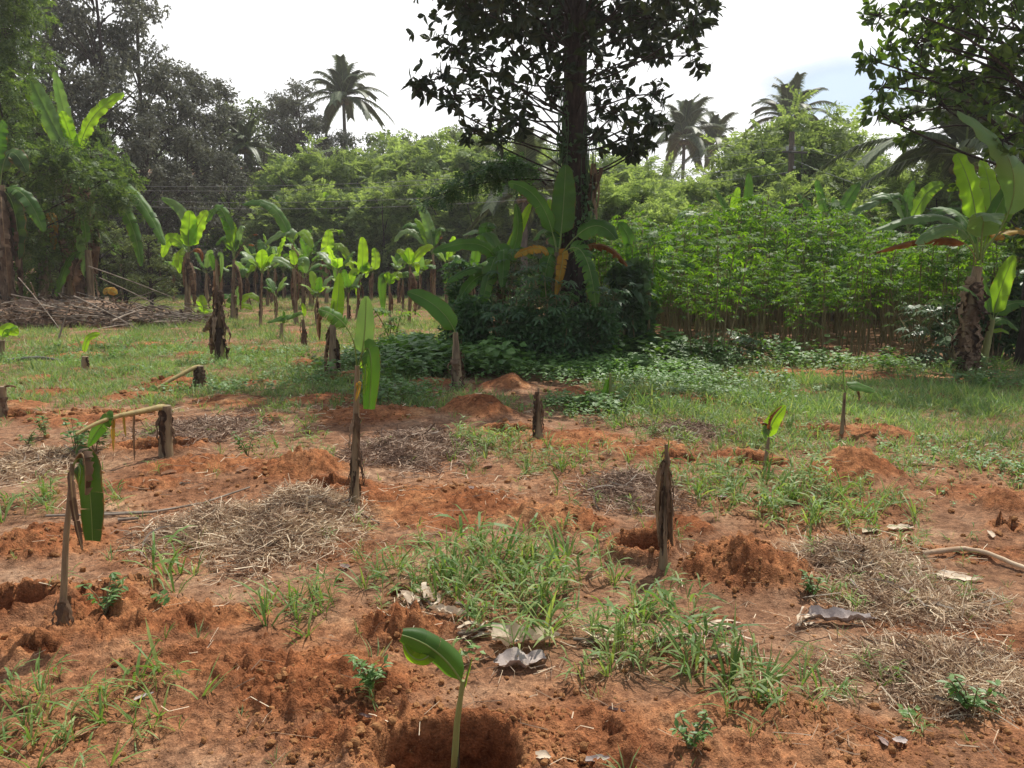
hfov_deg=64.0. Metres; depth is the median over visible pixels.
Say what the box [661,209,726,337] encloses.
cassava plant
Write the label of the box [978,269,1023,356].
bush
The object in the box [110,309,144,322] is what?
dead branch
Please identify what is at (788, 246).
cassava plant
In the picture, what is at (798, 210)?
cassava plant
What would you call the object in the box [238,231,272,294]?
shrub
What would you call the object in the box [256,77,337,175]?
forest tree
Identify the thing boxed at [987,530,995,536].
fallen leaf
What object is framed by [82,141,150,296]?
forest tree
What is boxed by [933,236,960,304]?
cassava plant
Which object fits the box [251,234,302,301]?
banana plant
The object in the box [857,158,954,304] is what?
leafy tree
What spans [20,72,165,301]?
banana plant
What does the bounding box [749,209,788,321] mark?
cassava plant
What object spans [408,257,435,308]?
banana plant
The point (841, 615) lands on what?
dead banana leaf
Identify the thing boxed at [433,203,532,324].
banana plant
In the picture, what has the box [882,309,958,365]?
cassava plant
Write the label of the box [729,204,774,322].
cassava plant
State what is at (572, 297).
cassava plant
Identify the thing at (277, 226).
shrub
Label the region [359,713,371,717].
fallen leaf
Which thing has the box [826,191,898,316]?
leafy tree
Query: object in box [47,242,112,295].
shrub
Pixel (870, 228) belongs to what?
cassava plant
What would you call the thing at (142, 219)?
banana plant
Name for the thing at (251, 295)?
banana plant
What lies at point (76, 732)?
fallen leaf
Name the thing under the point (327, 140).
forest tree
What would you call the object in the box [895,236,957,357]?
cassava plant
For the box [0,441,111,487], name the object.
straw heap
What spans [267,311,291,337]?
banana plant
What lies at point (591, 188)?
climbing vine
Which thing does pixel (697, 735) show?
weed
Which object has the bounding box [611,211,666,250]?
cassava plant
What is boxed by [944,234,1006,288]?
cassava plant
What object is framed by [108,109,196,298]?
forest tree
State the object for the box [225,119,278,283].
coconut palm
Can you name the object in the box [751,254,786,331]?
cassava plant
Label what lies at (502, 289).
cassava plant
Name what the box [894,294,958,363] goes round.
cassava plant
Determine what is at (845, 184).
leafy tree
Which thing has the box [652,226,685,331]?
cassava plant
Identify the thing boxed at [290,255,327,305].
banana plant
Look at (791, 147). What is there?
utility pole
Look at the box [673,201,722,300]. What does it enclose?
cassava plant
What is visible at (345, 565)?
fallen leaf
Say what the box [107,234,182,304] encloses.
shrub
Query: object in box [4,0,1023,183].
sky
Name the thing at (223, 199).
feathery tree
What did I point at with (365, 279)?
shrub
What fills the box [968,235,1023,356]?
cassava plant
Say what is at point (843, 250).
cassava plant
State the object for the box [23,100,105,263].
forest tree
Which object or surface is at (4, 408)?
banana plant
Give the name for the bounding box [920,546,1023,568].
dry stalk
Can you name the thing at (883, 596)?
straw heap
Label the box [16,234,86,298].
shrub
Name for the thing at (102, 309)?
dead branch
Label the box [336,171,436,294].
feathery tree
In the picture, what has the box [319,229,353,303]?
banana plant
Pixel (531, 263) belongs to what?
feathery tree
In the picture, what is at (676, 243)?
cassava plant
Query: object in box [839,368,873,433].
banana plant
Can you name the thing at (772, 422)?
banana plant
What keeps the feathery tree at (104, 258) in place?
on the ground at (488, 739)
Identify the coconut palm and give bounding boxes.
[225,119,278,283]
[299,54,393,136]
[463,126,561,295]
[640,94,731,178]
[674,109,737,174]
[740,72,839,137]
[813,47,1023,200]
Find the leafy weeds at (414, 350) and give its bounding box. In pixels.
[0,324,1023,717]
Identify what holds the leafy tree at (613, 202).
on the ground at (488, 739)
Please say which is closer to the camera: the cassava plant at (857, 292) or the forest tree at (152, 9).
the cassava plant at (857, 292)
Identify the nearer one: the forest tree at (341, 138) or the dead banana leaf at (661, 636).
the dead banana leaf at (661, 636)
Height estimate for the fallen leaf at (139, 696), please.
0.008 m
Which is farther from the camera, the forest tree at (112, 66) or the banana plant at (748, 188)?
the forest tree at (112, 66)
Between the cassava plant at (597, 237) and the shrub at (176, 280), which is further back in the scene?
the shrub at (176, 280)
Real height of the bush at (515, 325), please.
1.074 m
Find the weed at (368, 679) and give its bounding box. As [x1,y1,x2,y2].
[343,654,392,689]
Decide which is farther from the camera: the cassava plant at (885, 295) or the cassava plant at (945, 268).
the cassava plant at (885, 295)
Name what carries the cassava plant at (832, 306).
on the ground at (488, 739)
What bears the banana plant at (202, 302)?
on the ground at (488, 739)
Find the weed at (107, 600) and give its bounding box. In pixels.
[75,572,128,614]
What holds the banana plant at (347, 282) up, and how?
on the ground at (488, 739)
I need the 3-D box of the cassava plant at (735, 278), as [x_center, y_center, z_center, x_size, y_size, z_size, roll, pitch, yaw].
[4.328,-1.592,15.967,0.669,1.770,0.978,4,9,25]
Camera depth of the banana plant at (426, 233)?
31.13 m
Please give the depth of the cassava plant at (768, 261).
20.75 m
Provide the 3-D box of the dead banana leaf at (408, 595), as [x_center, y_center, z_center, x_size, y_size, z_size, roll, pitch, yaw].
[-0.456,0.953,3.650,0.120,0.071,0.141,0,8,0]
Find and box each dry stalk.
[45,512,147,516]
[104,486,249,512]
[118,517,138,521]
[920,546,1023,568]
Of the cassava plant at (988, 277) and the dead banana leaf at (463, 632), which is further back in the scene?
the cassava plant at (988, 277)
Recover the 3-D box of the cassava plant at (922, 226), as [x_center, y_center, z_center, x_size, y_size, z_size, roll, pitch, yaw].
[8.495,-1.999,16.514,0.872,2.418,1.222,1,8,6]
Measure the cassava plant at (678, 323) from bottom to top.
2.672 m
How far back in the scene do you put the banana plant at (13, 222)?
22.26 m
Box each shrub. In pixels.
[13,239,55,294]
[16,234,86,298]
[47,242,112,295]
[58,228,127,284]
[85,220,146,299]
[94,235,163,304]
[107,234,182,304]
[135,227,185,295]
[155,226,210,290]
[177,221,238,293]
[203,221,265,294]
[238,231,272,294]
[266,212,331,293]
[321,219,387,294]
[354,231,404,285]
[377,236,436,288]
[443,226,479,294]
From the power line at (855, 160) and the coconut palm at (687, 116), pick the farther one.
the coconut palm at (687, 116)
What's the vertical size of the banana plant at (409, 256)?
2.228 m
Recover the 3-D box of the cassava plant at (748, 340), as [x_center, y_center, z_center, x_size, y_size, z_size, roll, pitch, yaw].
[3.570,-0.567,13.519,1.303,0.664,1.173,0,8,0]
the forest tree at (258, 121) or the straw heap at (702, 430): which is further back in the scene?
the forest tree at (258, 121)
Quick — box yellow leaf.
[103,287,117,295]
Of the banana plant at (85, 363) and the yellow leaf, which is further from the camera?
the yellow leaf
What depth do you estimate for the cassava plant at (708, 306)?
16.44 m
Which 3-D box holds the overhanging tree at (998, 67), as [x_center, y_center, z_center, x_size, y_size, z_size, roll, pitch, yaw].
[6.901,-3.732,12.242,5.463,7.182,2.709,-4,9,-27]
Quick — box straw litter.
[1,382,1023,767]
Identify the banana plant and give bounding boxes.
[0,120,46,300]
[0,323,18,358]
[0,385,16,416]
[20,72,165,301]
[22,176,69,299]
[51,444,103,625]
[54,207,98,299]
[80,332,99,369]
[103,235,128,300]
[118,199,173,297]
[157,197,208,313]
[158,251,184,301]
[187,234,230,294]
[194,250,228,302]
[195,295,212,313]
[202,252,230,360]
[206,204,257,319]
[223,286,258,318]
[225,250,259,304]
[232,254,246,292]
[240,243,267,294]
[240,247,277,326]
[243,199,313,303]
[245,239,291,305]
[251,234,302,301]
[263,277,287,317]
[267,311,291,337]
[272,249,309,323]
[275,192,356,295]
[275,253,289,298]
[283,238,325,305]
[285,228,322,298]
[288,303,308,345]
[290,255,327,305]
[296,271,332,323]
[311,246,356,274]
[316,296,379,506]
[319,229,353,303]
[324,273,344,374]
[326,269,363,319]
[337,220,358,295]
[348,237,370,319]
[365,248,379,299]
[378,272,399,324]
[391,253,405,302]
[394,200,445,295]
[396,244,432,322]
[396,271,408,308]
[399,627,472,767]
[407,289,465,390]
[408,240,429,291]
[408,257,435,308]
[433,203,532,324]
[434,236,460,302]
[444,235,487,301]
[508,165,627,324]
[532,388,544,439]
[601,373,612,401]
[609,222,694,303]
[655,438,673,569]
[676,173,753,324]
[761,405,785,465]
[797,180,879,320]
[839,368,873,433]
[870,180,961,320]
[872,111,1023,372]
[958,255,1023,369]
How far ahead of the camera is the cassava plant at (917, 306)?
18.60 m
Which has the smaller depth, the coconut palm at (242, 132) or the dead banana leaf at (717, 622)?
the dead banana leaf at (717, 622)
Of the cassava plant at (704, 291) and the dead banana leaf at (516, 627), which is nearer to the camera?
the dead banana leaf at (516, 627)
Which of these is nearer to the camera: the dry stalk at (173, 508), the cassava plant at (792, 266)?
the dry stalk at (173, 508)
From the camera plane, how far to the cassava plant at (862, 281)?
14.04 m
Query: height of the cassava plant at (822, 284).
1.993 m
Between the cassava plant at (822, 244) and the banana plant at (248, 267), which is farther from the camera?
the banana plant at (248, 267)
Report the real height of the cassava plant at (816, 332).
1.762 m
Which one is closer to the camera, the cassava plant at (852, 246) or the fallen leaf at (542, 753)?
the fallen leaf at (542, 753)
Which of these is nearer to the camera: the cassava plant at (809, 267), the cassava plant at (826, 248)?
the cassava plant at (809, 267)
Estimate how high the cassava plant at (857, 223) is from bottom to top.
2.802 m
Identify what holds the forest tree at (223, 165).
on the ground at (488, 739)
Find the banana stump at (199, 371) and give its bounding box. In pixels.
[148,365,206,391]
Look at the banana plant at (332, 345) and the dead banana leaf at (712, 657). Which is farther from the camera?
the banana plant at (332, 345)
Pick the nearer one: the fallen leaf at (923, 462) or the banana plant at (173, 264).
the fallen leaf at (923, 462)
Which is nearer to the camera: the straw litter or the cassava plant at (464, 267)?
the straw litter
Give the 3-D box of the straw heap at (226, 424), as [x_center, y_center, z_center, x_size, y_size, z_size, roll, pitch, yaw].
[-2.811,0.523,7.543,1.575,0.507,1.763,0,8,0]
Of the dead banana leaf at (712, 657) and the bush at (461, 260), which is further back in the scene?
the bush at (461, 260)
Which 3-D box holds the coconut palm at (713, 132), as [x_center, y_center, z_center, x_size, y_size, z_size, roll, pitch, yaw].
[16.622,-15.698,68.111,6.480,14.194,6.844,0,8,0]
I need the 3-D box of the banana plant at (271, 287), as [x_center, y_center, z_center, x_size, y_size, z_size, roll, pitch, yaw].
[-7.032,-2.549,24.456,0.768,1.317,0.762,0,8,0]
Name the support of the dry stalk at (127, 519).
on the ground at (488, 739)
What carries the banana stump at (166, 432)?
on the ground at (488, 739)
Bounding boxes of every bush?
[436,273,469,338]
[441,256,489,301]
[448,291,501,347]
[486,300,546,358]
[506,272,551,316]
[518,301,590,366]
[569,302,622,357]
[598,256,658,354]
[640,296,663,330]
[923,292,986,357]
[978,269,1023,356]
[1006,288,1021,356]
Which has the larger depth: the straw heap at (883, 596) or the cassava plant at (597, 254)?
the cassava plant at (597, 254)
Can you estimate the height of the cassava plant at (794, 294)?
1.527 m
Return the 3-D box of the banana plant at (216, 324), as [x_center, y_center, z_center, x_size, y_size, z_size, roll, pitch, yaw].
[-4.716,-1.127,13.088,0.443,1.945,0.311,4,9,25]
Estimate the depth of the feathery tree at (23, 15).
23.89 m
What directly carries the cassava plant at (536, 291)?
on the ground at (488, 739)
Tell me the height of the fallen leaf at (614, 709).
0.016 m
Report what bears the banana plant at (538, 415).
on the ground at (488, 739)
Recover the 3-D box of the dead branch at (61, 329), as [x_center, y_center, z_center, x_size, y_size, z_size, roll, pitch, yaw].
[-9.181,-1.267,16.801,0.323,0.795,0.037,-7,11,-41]
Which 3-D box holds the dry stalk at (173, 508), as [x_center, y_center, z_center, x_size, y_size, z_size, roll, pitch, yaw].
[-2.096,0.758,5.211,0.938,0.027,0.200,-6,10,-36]
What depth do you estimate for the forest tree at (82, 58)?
43.00 m
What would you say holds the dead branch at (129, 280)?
on the brushwood heap at (23, 310)
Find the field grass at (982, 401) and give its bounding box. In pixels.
[0,293,1023,767]
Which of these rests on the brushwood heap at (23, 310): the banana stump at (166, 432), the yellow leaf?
the yellow leaf
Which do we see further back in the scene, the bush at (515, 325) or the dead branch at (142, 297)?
the dead branch at (142, 297)
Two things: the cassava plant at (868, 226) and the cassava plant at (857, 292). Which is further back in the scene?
the cassava plant at (868, 226)
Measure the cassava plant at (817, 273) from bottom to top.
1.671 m
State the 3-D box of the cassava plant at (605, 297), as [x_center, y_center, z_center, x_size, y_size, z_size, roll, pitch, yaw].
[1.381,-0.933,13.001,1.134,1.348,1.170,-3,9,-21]
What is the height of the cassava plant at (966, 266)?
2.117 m
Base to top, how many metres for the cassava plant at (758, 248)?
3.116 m
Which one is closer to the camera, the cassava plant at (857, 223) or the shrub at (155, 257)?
the cassava plant at (857, 223)
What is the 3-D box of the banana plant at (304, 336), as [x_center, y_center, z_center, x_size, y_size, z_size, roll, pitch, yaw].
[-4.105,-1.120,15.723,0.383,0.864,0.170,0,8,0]
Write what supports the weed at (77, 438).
on the ground at (488, 739)
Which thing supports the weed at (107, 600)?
on the ground at (488, 739)
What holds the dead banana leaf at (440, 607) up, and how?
on the ground at (488, 739)
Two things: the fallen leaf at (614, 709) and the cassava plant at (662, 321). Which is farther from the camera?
the cassava plant at (662, 321)
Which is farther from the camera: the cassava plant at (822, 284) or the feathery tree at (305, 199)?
the feathery tree at (305, 199)
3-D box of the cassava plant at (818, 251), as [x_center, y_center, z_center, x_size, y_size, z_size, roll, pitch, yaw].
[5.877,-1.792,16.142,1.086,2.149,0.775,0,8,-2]
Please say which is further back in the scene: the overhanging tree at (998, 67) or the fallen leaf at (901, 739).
the overhanging tree at (998, 67)
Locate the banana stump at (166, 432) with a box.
[75,404,175,459]
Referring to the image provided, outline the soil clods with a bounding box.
[0,374,1023,767]
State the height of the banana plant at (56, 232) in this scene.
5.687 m
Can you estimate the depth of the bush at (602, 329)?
12.52 m
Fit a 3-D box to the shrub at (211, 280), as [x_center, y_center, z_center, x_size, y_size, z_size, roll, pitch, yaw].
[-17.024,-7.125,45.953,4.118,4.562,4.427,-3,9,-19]
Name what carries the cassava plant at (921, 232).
on the ground at (488, 739)
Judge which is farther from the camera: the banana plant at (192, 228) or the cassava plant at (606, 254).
the banana plant at (192, 228)
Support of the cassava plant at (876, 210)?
on the ground at (488, 739)
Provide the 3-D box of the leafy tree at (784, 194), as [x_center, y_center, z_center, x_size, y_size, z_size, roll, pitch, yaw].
[8.638,-4.359,25.701,4.092,4.720,4.597,-2,8,-16]
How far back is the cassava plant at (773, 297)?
16.20 m
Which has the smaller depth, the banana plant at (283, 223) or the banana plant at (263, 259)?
the banana plant at (263, 259)
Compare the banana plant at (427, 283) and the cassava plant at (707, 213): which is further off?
the banana plant at (427, 283)
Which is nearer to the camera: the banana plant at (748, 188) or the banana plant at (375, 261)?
the banana plant at (748, 188)
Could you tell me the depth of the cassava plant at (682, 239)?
18.35 m
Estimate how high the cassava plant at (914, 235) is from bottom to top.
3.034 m
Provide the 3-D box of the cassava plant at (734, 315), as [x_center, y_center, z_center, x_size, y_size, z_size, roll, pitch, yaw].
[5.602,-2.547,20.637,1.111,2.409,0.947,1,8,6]
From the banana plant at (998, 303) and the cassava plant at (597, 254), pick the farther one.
the cassava plant at (597, 254)
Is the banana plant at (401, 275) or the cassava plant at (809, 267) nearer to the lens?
the cassava plant at (809, 267)
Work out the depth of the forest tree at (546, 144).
55.07 m
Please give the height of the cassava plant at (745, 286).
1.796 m
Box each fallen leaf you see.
[75,728,89,734]
[134,692,153,699]
[161,469,176,473]
[234,569,255,572]
[236,466,247,470]
[340,563,350,567]
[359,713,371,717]
[535,750,551,758]
[585,754,609,761]
[607,706,625,711]
[862,527,877,531]
[875,735,888,745]
[887,524,913,528]
[892,736,907,742]
[912,461,930,463]
[936,569,974,580]
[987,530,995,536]
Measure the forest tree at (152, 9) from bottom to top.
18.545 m
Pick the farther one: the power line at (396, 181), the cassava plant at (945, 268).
the power line at (396, 181)
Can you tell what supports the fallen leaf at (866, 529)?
on the ground at (488, 739)
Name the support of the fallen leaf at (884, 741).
on the ground at (488, 739)
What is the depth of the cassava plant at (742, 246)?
15.10 m
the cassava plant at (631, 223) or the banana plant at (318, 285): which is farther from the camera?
the banana plant at (318, 285)
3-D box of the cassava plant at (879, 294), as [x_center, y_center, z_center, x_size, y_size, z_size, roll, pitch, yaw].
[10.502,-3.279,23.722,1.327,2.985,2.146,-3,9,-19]
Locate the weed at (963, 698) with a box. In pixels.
[937,673,1007,715]
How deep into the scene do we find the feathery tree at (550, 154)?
47.69 m
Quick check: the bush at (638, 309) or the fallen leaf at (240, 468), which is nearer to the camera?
the fallen leaf at (240, 468)
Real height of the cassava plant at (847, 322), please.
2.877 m
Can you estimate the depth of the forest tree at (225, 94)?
49.95 m
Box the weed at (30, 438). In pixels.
[16,429,37,444]
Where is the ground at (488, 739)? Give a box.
[0,167,1023,767]
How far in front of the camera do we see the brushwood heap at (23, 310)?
21.46 m
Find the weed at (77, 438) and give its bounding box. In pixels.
[60,418,89,451]
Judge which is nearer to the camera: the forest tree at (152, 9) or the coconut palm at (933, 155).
the coconut palm at (933, 155)
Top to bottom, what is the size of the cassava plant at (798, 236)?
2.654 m
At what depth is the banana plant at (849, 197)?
23.00 m
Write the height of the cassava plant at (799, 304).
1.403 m
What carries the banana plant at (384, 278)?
on the ground at (488, 739)
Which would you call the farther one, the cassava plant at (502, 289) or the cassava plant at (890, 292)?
the cassava plant at (890, 292)
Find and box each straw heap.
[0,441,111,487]
[116,493,268,572]
[118,408,297,448]
[191,474,379,586]
[325,423,501,478]
[562,463,709,519]
[625,417,750,444]
[772,525,967,586]
[800,616,1023,731]
[803,562,1023,637]
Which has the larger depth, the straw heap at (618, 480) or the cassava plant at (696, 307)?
the cassava plant at (696, 307)
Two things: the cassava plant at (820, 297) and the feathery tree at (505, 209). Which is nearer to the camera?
the cassava plant at (820, 297)
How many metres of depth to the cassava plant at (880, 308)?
19.91 m
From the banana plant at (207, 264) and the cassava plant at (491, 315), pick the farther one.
the banana plant at (207, 264)
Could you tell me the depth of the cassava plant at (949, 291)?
18.75 m
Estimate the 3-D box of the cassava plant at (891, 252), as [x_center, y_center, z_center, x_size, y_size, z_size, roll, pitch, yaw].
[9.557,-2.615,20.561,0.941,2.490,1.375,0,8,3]
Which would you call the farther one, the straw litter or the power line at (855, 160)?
the power line at (855, 160)
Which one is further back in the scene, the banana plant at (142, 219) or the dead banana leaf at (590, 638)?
the banana plant at (142, 219)
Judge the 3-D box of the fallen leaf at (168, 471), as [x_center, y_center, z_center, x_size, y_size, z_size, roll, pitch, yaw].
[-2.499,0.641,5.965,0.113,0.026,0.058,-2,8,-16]
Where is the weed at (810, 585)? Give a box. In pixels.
[798,569,825,597]
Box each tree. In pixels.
[0,0,60,218]
[0,0,105,237]
[0,0,149,298]
[8,0,134,157]
[20,0,181,291]
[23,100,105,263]
[30,201,146,295]
[55,129,148,191]
[69,0,217,295]
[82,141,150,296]
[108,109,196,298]
[121,142,188,198]
[124,55,236,292]
[137,61,254,288]
[149,125,232,297]
[171,190,254,286]
[177,75,252,284]
[191,151,261,293]
[200,97,287,191]
[213,183,269,287]
[222,105,299,181]
[231,138,283,190]
[239,89,315,179]
[239,188,313,294]
[240,147,337,218]
[241,165,280,197]
[247,130,373,290]
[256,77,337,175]
[263,175,369,294]
[304,114,334,157]
[317,178,388,294]
[324,142,427,276]
[325,127,356,163]
[330,150,379,189]
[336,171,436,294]
[347,132,393,157]
[357,128,447,288]
[358,128,418,153]
[370,167,468,293]
[382,133,439,153]
[391,126,484,289]
[400,0,726,308]
[413,124,472,145]
[416,169,506,290]
[424,143,545,291]
[448,182,545,295]
[474,124,543,286]
[499,186,558,288]
[505,144,561,178]
[541,142,556,156]
[555,142,659,185]
[588,169,674,233]
[596,147,698,190]
[621,170,695,214]
[628,193,717,317]
[655,175,744,210]
[661,153,776,304]
[679,135,806,195]
[692,190,775,312]
[700,114,850,191]
[740,165,860,314]
[770,83,894,197]
[797,146,922,303]
[824,154,922,304]
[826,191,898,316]
[851,0,1023,366]
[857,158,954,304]
[876,168,1001,303]
[890,160,926,181]
[933,162,1023,302]
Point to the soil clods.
(362, 726)
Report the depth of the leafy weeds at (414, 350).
11.48 m
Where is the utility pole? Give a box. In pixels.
[782,132,807,309]
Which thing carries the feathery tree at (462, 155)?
on the ground at (488, 739)
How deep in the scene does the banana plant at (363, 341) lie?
4.98 m
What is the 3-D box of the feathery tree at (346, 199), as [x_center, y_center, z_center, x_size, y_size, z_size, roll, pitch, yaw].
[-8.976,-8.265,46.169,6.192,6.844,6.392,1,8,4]
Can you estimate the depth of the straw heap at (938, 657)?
3.00 m
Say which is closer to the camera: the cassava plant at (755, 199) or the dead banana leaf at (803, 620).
the dead banana leaf at (803, 620)
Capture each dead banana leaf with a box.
[398,590,422,604]
[417,582,440,604]
[429,603,472,615]
[455,594,488,608]
[457,619,492,636]
[491,622,559,645]
[493,647,546,667]
[573,623,632,647]
[653,624,702,642]
[691,619,751,643]
[709,644,747,659]
[795,606,815,625]
[807,605,876,622]
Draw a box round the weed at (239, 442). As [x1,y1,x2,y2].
[230,431,257,455]
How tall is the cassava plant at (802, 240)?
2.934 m
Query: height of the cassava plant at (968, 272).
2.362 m
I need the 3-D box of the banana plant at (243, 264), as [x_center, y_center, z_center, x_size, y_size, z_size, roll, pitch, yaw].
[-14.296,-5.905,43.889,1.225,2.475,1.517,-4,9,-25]
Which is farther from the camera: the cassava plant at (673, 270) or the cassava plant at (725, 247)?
the cassava plant at (725, 247)
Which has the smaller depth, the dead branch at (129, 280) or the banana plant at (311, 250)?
the dead branch at (129, 280)
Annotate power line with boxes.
[19,149,781,190]
[46,172,787,208]
[52,163,784,202]
[93,147,784,186]
[795,160,954,217]
[805,148,938,178]
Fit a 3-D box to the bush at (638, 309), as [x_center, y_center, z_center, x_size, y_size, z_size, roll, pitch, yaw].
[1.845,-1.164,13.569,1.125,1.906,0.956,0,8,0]
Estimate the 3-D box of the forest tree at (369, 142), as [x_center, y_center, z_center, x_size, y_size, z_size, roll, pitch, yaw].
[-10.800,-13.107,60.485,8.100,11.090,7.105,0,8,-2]
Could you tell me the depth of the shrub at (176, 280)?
45.53 m
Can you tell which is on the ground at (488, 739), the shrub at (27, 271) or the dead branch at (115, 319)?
the shrub at (27, 271)
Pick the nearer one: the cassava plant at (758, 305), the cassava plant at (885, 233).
the cassava plant at (758, 305)
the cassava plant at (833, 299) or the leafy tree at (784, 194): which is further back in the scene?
the leafy tree at (784, 194)
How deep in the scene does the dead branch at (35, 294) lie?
20.73 m
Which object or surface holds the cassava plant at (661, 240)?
on the ground at (488, 739)
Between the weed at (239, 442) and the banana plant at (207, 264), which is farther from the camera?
the banana plant at (207, 264)
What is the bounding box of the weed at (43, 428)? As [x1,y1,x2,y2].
[28,414,52,435]
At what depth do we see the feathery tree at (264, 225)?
43.96 m
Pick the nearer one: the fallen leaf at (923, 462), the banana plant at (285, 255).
the fallen leaf at (923, 462)
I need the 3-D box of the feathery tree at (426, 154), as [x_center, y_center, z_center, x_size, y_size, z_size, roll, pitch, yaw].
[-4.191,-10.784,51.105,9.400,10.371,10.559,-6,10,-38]
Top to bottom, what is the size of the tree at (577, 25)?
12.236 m
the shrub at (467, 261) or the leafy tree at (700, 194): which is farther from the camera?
the shrub at (467, 261)
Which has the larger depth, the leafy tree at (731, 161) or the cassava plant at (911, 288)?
the leafy tree at (731, 161)
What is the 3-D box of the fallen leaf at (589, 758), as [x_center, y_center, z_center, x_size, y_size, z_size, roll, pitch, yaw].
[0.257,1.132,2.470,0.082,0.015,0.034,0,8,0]
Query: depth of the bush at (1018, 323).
13.91 m
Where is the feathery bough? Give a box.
[409,151,554,215]
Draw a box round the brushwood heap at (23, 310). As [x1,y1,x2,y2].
[0,290,232,328]
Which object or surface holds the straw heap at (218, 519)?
on the ground at (488, 739)
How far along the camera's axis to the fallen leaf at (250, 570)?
4.05 m
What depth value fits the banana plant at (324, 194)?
44.13 m
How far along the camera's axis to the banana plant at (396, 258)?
35.26 m
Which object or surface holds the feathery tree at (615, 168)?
on the ground at (488, 739)
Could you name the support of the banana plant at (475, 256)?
on the ground at (488, 739)
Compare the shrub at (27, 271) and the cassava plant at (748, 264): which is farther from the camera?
the shrub at (27, 271)
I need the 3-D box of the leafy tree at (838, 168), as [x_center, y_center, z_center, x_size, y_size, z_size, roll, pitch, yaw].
[12.235,-5.763,30.495,6.111,6.275,5.440,0,8,-1]
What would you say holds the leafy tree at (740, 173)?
on the ground at (488, 739)
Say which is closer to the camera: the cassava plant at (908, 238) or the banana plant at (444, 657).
the banana plant at (444, 657)
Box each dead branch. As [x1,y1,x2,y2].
[3,356,63,362]
[18,277,58,327]
[30,282,41,312]
[57,303,70,340]
[73,296,138,329]
[88,266,177,299]
[100,278,193,323]
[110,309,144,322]
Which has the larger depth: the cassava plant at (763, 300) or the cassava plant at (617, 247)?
the cassava plant at (763, 300)
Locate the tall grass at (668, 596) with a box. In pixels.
[0,394,1019,767]
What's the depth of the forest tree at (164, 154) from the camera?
74.69 m
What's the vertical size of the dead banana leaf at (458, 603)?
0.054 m
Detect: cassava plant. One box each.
[373,307,421,338]
[437,262,521,333]
[463,298,528,350]
[476,248,553,332]
[502,265,581,322]
[518,291,590,361]
[566,283,635,353]
[583,235,624,299]
[587,233,624,304]
[587,236,610,285]
[591,238,650,303]
[596,231,622,293]
[604,249,661,285]
[608,213,634,226]
[609,215,649,274]
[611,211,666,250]
[611,230,657,267]
[612,218,671,254]
[613,234,685,302]
[618,237,660,281]
[624,227,674,329]
[636,231,672,293]
[649,230,693,336]
[650,245,693,337]
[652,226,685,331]
[655,251,693,339]
[657,224,691,328]
[659,270,679,338]
[660,242,705,334]
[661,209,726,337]
[667,220,702,331]
[667,224,706,334]
[670,207,723,329]
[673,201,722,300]
[673,272,723,361]
[678,204,763,333]
[684,257,742,347]
[686,233,727,351]
[687,207,758,339]
[689,224,771,364]
[689,259,729,343]
[690,243,732,342]
[692,328,772,364]
[694,211,747,332]
[713,232,771,347]
[715,238,746,328]
[722,257,750,344]
[723,222,777,332]
[724,194,785,336]
[728,257,755,333]
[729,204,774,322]
[729,265,780,359]
[734,207,788,340]
[735,210,780,324]
[743,236,768,329]
[744,222,793,331]
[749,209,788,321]
[749,219,827,340]
[749,225,781,322]
[749,251,787,355]
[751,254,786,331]
[755,252,802,344]
[763,258,808,350]
[767,204,798,320]
[767,222,793,325]
[773,217,822,337]
[775,214,821,322]
[775,216,816,317]
[775,277,833,359]
[778,188,865,333]
[778,246,799,330]
[781,270,812,355]
[786,237,839,344]
[790,222,845,337]
[792,210,850,328]
[795,230,842,329]
[796,257,836,347]
[797,211,834,312]
[800,218,851,341]
[806,262,842,354]
[807,209,841,322]
[807,247,837,328]
[807,271,848,351]
[813,210,869,332]
[816,208,868,337]
[817,250,867,347]
[818,209,883,324]
[825,234,856,325]
[826,210,889,331]
[835,256,878,353]
[836,229,884,339]
[837,244,892,356]
[837,256,855,327]
[838,217,892,334]
[847,234,927,346]
[851,228,897,343]
[854,233,930,340]
[855,215,876,313]
[863,243,885,324]
[864,219,904,319]
[864,248,892,329]
[868,245,931,354]
[873,242,910,336]
[880,230,910,323]
[880,246,918,330]
[881,205,928,237]
[881,226,923,319]
[881,232,918,334]
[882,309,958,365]
[892,242,938,337]
[892,247,932,344]
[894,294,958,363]
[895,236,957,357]
[896,270,925,330]
[898,222,933,320]
[904,246,944,346]
[906,237,973,352]
[911,224,957,341]
[922,236,998,358]
[929,231,989,303]
[932,256,969,302]
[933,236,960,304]
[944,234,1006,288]
[953,216,1009,286]
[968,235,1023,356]
[968,241,1000,279]
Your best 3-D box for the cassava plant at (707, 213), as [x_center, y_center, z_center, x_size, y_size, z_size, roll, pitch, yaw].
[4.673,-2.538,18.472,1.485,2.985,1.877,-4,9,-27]
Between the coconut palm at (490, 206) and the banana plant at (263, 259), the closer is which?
the banana plant at (263, 259)
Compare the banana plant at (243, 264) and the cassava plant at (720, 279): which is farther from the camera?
the banana plant at (243, 264)
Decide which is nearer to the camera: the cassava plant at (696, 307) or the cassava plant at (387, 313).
the cassava plant at (696, 307)
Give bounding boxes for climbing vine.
[546,89,602,315]
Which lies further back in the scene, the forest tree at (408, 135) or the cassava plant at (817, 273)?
the forest tree at (408, 135)
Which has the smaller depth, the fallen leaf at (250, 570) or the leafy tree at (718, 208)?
the fallen leaf at (250, 570)
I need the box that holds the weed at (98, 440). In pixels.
[72,422,109,450]
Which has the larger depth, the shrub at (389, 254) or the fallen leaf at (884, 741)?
the shrub at (389, 254)
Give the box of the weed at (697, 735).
[668,709,716,749]

